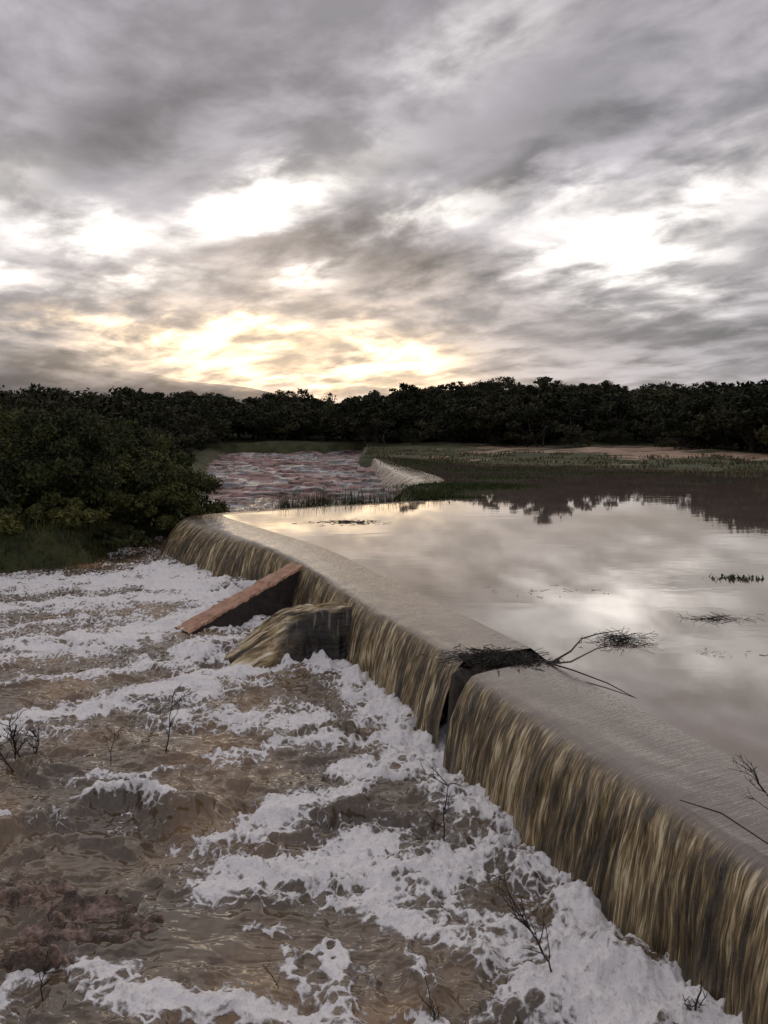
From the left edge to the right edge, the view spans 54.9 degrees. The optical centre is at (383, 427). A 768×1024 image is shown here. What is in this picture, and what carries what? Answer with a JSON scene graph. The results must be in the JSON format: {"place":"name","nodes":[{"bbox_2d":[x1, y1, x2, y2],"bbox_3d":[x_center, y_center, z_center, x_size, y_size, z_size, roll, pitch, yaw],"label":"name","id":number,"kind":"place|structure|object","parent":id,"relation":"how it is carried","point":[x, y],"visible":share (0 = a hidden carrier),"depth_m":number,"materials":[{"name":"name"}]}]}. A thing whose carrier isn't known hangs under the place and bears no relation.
{"place":"outdoors","nodes":[
{"label":"outdoors","id":0,"kind":"place"},
{"bbox_2d":[0,375,276,403],"bbox_3d":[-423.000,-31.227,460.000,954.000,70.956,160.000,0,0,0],"label":"misty hill","id":1,"kind":"structure","parent":0,"point":[17,382],"depth_m":481.62,"materials":[{"name":"grey"}]},
{"bbox_2d":[206,450,437,507],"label":"river water","id":2,"kind":"structure","parent":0,"point":[245,476],"depth_m":58.37,"materials":[{"name":"brown liquid"}]},
{"bbox_2d":[160,500,529,748],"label":"weir waterfall","id":3,"kind":"structure","parent":0,"point":[395,628],"depth_m":12.92,"materials":[{"name":"liquid"}]},
{"bbox_2d":[0,497,742,1023],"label":"river water","id":4,"kind":"structure","parent":0,"point":[242,825],"depth_m":7.23,"materials":[{"name":"brown liquid"}]},
{"bbox_2d":[0,733,14,771],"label":"drift brush","id":5,"kind":"object","parent":4,"relation":"on","point":[5,761],"visible":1,"depth_m":8.97,"materials":[{"name":"brown wood"}]},
{"bbox_2d":[0,709,27,756],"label":"bare saplings","id":6,"kind":"object","parent":4,"relation":"on","point":[12,731],"visible":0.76,"depth_m":9.28,"materials":[{"name":"brown wood"}]},
{"bbox_2d":[6,723,24,759],"bbox_3d":[-4.563,3.925,9.184,0.247,0.557,0.296,0,0,0],"label":"drift brush","id":7,"kind":"object","parent":4,"relation":"in","point":[14,742],"visible":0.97,"depth_m":9.14,"materials":[{"name":"brown wood"}]},
{"bbox_2d":[22,723,43,753],"bbox_3d":[-4.311,3.904,9.125,0.312,0.598,0.272,0,0,34],"label":"drift brush","id":8,"kind":"object","parent":4,"relation":"in","point":[37,740],"visible":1,"depth_m":9.12,"materials":[{"name":"brown wood"}]},
{"bbox_2d":[36,951,58,1000],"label":"bare sapling","id":9,"kind":"object","parent":4,"relation":"on","point":[44,973],"visible":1,"depth_m":5.35,"materials":[{"name":"brown wood"}]},
{"bbox_2d":[102,724,127,761],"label":"bare sapling","id":10,"kind":"object","parent":4,"relation":"in","point":[114,734],"visible":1,"depth_m":9.17,"materials":[{"name":"brown wood"}]},
{"bbox_2d":[156,683,191,751],"bbox_3d":[-2.683,3.729,9.571,0.414,0.947,0.730,0,0,-36],"label":"bare sapling","id":11,"kind":"object","parent":4,"relation":"in","point":[169,723],"visible":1,"depth_m":9.53,"materials":[{"name":"brown wood"}]},
{"bbox_2d":[261,953,279,987],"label":"bare sapling","id":12,"kind":"object","parent":4,"relation":"in","point":[269,972],"visible":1,"depth_m":5.42,"materials":[{"name":"brown wood"}]},
{"bbox_2d":[418,963,439,1020],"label":"bare sapling","id":13,"kind":"object","parent":4,"relation":"in","point":[434,1014],"visible":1,"depth_m":5.16,"materials":[{"name":"brown wood"}]},
{"bbox_2d":[683,980,706,1010],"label":"bare sapling","id":14,"kind":"object","parent":4,"relation":"in","point":[696,1003],"visible":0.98,"depth_m":5.01,"materials":[{"name":"brown wood"}]},
{"bbox_2d":[0,429,767,572],"bbox_3d":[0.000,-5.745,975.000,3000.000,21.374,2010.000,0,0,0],"label":"ground","id":15,"kind":"structure","parent":0,"point":[631,449],"depth_m":74.35,"materials":[{"name":"green plant"}]},
{"bbox_2d":[0,503,24,533],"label":"riverside tree","id":16,"kind":"object","parent":15,"relation":"on","point":[12,519],"visible":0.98,"depth_m":21.68,"materials":[{"name":"green plant"}]},
{"bbox_2d":[0,468,36,511],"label":"riverside tree","id":17,"kind":"object","parent":15,"relation":"on","point":[5,497],"visible":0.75,"depth_m":22.91,"materials":[{"name":"green plant"}]},
{"bbox_2d":[0,404,64,460],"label":"riverside tree","id":18,"kind":"object","parent":15,"relation":"on","point":[4,416],"visible":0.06,"depth_m":28.56,"materials":[{"name":"green plant"}]},
{"bbox_2d":[0,942,73,972],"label":"rock slab","id":19,"kind":"object","parent":15,"relation":"on","point":[30,955],"visible":0.29,"depth_m":5.63,"materials":[{"name":"stone"}]},
{"bbox_2d":[0,873,77,909],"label":"rock slab","id":20,"kind":"object","parent":15,"relation":"on","point":[15,894],"visible":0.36,"depth_m":6.43,"materials":[{"name":"brown stone"}]},
{"bbox_2d":[0,407,125,506],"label":"riverside tree","id":21,"kind":"object","parent":15,"relation":"on","point":[31,471],"visible":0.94,"depth_m":24.82,"materials":[{"name":"green plant"}]},
{"bbox_2d":[22,490,110,530],"bbox_3d":[-9.985,2.703,23.631,2.325,1.421,2.761,0,0,0],"label":"riverside tree","id":22,"kind":"object","parent":15,"relation":"on","point":[68,512],"visible":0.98,"depth_m":23.01,"materials":[{"name":"green plant"}]},
{"bbox_2d":[14,889,164,946],"bbox_3d":[-2.350,4.305,6.200,2.800,0.753,1.100,0,0,0],"label":"rock slab","id":23,"kind":"object","parent":15,"relation":"on","point":[69,909],"visible":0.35,"depth_m":6.15,"materials":[{"name":"brown stone"}]},
{"bbox_2d":[0,494,182,572],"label":"bank grass","id":24,"kind":"structure","parent":15,"relation":"on","point":[37,526],"depth_m":22.58,"materials":[{"name":"green plant"}]},
{"bbox_2d":[62,460,158,519],"bbox_3d":[-9.772,2.403,26.006,3.178,2.505,3.394,0,0,-40],"label":"riverside tree","id":25,"kind":"object","parent":15,"relation":"on","point":[115,499],"visible":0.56,"depth_m":25.63,"materials":[{"name":"green plant"}]},
{"bbox_2d":[57,407,170,467],"bbox_3d":[-12.373,1.196,33.249,5.559,4.217,5.742,0,0,0],"label":"riverside tree","id":26,"kind":"object","parent":15,"relation":"on","point":[125,431],"visible":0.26,"depth_m":32.49,"materials":[{"name":"green plant"}]},
{"bbox_2d":[93,525,150,553],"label":"riverside tree","id":27,"kind":"object","parent":15,"relation":"on","point":[132,537],"visible":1,"depth_m":23.68,"materials":[{"name":"green plant"}]},
{"bbox_2d":[110,433,194,480],"bbox_3d":[-9.993,1.784,31.113,4.628,3.108,4.717,0,0,27],"label":"riverside tree","id":28,"kind":"object","parent":15,"relation":"on","point":[166,446],"visible":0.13,"depth_m":30.69,"materials":[{"name":"green plant"}]},
{"bbox_2d":[110,458,229,536],"bbox_3d":[-8.393,2.674,28.294,4.883,3.107,5.019,0,0,0],"label":"riverside tree","id":29,"kind":"object","parent":15,"relation":"on","point":[175,495],"visible":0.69,"depth_m":27.06,"materials":[{"name":"green plant"}]},
{"bbox_2d":[174,563,303,634],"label":"concrete buttress","id":30,"kind":"structure","parent":15,"relation":"on","point":[270,594],"depth_m":15.71,"materials":[{"name":"brown concrete"}]},
{"bbox_2d":[270,483,443,508],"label":"weir edge grass","id":31,"kind":"structure","parent":15,"relation":"on","point":[324,502],"depth_m":30.65,"materials":[{"name":"green plant"}]},
{"bbox_2d":[0,375,767,465],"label":"distant forest","id":32,"kind":"object","parent":15,"relation":"on","point":[713,414],"visible":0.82,"depth_m":94.10,"materials":[{"name":"green plant"}]},
{"bbox_2d":[414,761,479,841],"bbox_3d":[0.619,3.627,6.988,0.717,1.049,0.390,0,0,25],"label":"bare sapling","id":33,"kind":"object","parent":15,"relation":"on","point":[444,807],"visible":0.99,"depth_m":7.05,"materials":[{"name":"brown wood"}]},
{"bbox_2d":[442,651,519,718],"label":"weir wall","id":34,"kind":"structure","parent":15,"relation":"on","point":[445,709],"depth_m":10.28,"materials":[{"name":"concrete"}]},
{"bbox_2d":[224,601,351,668],"bbox_3d":[-1.627,3.807,13.063,3.154,1.260,2.230,0,0,0],"label":"broken buttress spillway","id":35,"kind":"object","parent":34,"relation":"attached to","point":[299,633],"visible":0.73,"depth_m":12.94,"materials":[{"name":"liquid"}]},
{"bbox_2d":[446,660,523,740],"bbox_3d":[1.420,3.905,9.620,1.160,1.810,0.840,0,0,22],"label":"broken masonry","id":36,"kind":"object","parent":15,"relation":"on","point":[462,675],"visible":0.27,"depth_m":9.47,"materials":[{"name":"concrete"}]},
{"bbox_2d":[409,644,563,673],"bbox_3d":[1.312,2.987,9.592,2.020,0.216,1.083,0,0,0],"label":"driftwood debris","id":37,"kind":"object","parent":36,"relation":"on","point":[486,656],"visible":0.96,"depth_m":9.68,"materials":[{"name":"brown wood"}]},
{"bbox_2d":[495,866,556,971],"bbox_3d":[1.057,3.777,5.574,0.478,0.850,0.329,0,0,14],"label":"bare sapling","id":38,"kind":"object","parent":15,"relation":"on","point":[525,924],"visible":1,"depth_m":5.54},
{"bbox_2d":[0,0,767,403],"label":"sky","id":39,"kind":"structure","parent":0,"point":[343,199],"materials":[{"name":"grey"}]},
{"bbox_2d":[223,457,767,774],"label":"reservoir water","id":40,"kind":"structure","parent":0,"point":[649,553],"depth_m":15.88,"materials":[{"name":"grey liquid"}]},
{"bbox_2d":[293,517,390,525],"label":"floating twigs","id":41,"kind":"object","parent":40,"relation":"on","point":[348,521],"visible":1,"depth_m":23.43,"materials":[{"name":"brown wood"}]},
{"bbox_2d":[371,458,443,498],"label":"distant weir waterfall","id":42,"kind":"structure","parent":40,"relation":"in","point":[388,474],"depth_m":51.20,"materials":[{"name":"liquid"}]},
{"bbox_2d":[498,655,560,670],"bbox_3d":[1.918,3.007,9.443,0.986,0.127,0.653,0,0,0],"label":"driftwood debris","id":43,"kind":"object","parent":40,"relation":"in","point":[533,661],"visible":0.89,"depth_m":9.44,"materials":[{"name":"brown wood"}]},
{"bbox_2d":[314,458,767,502],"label":"floating grass mat","id":44,"kind":"object","parent":40,"relation":"on","point":[454,487],"visible":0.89,"depth_m":39.05,"materials":[{"name":"grass"}]},
{"bbox_2d":[551,630,620,662],"bbox_3d":[2.714,2.942,10.037,1.772,0.141,0.144,0,0,-44],"label":"driftwood branch","id":45,"kind":"object","parent":40,"relation":"on","point":[563,655],"visible":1,"depth_m":9.85,"materials":[{"name":"brown wood"}]},
{"bbox_2d":[543,661,634,697],"bbox_3d":[2.449,2.977,8.800,0.066,0.070,1.614,0,0,-31],"label":"driftwood branch","id":46,"kind":"object","parent":40,"relation":"on","point":[585,675],"visible":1,"depth_m":8.88,"materials":[{"name":"brown wood"}]},
{"bbox_2d":[578,626,663,646],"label":"floating twigs","id":47,"kind":"object","parent":40,"relation":"on","point":[611,637],"visible":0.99,"depth_m":10.37,"materials":[{"name":"brown wood"}]},
{"bbox_2d":[678,612,761,621],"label":"floating twigs","id":48,"kind":"object","parent":40,"relation":"on","point":[712,617],"visible":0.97,"depth_m":11.59,"materials":[{"name":"brown wood"}]},
{"bbox_2d":[709,573,763,581],"bbox_3d":[6.966,2.958,14.702,1.121,0.084,0.747,0,0,-26],"label":"floating plant","id":49,"kind":"object","parent":40,"relation":"on","point":[731,577],"visible":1,"depth_m":14.66,"materials":[{"name":"plant"}]},
{"bbox_2d":[363,447,767,474],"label":"shore grass","id":50,"kind":"structure","parent":0,"point":[371,453],"depth_m":62.55,"materials":[{"name":"green plant"}]},
{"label":"weir wall","id":51,"kind":"object","parent":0,"visible":0},
{"bbox_2d":[443,661,767,1023],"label":"weir waterfall","id":52,"kind":"structure","parent":51,"relation":"on","point":[590,785],"depth_m":6.41,"materials":[{"name":"liquid"}]},
{"bbox_2d":[680,800,767,843],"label":"driftwood branch","id":53,"kind":"object","parent":52,"relation":"on","point":[728,818],"visible":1,"depth_m":5.63,"materials":[{"name":"brown wood"}]},
{"bbox_2d":[726,754,767,808],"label":"bare sapling","id":54,"kind":"object","parent":52,"relation":"on","point":[756,778],"visible":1,"depth_m":5.58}
]}

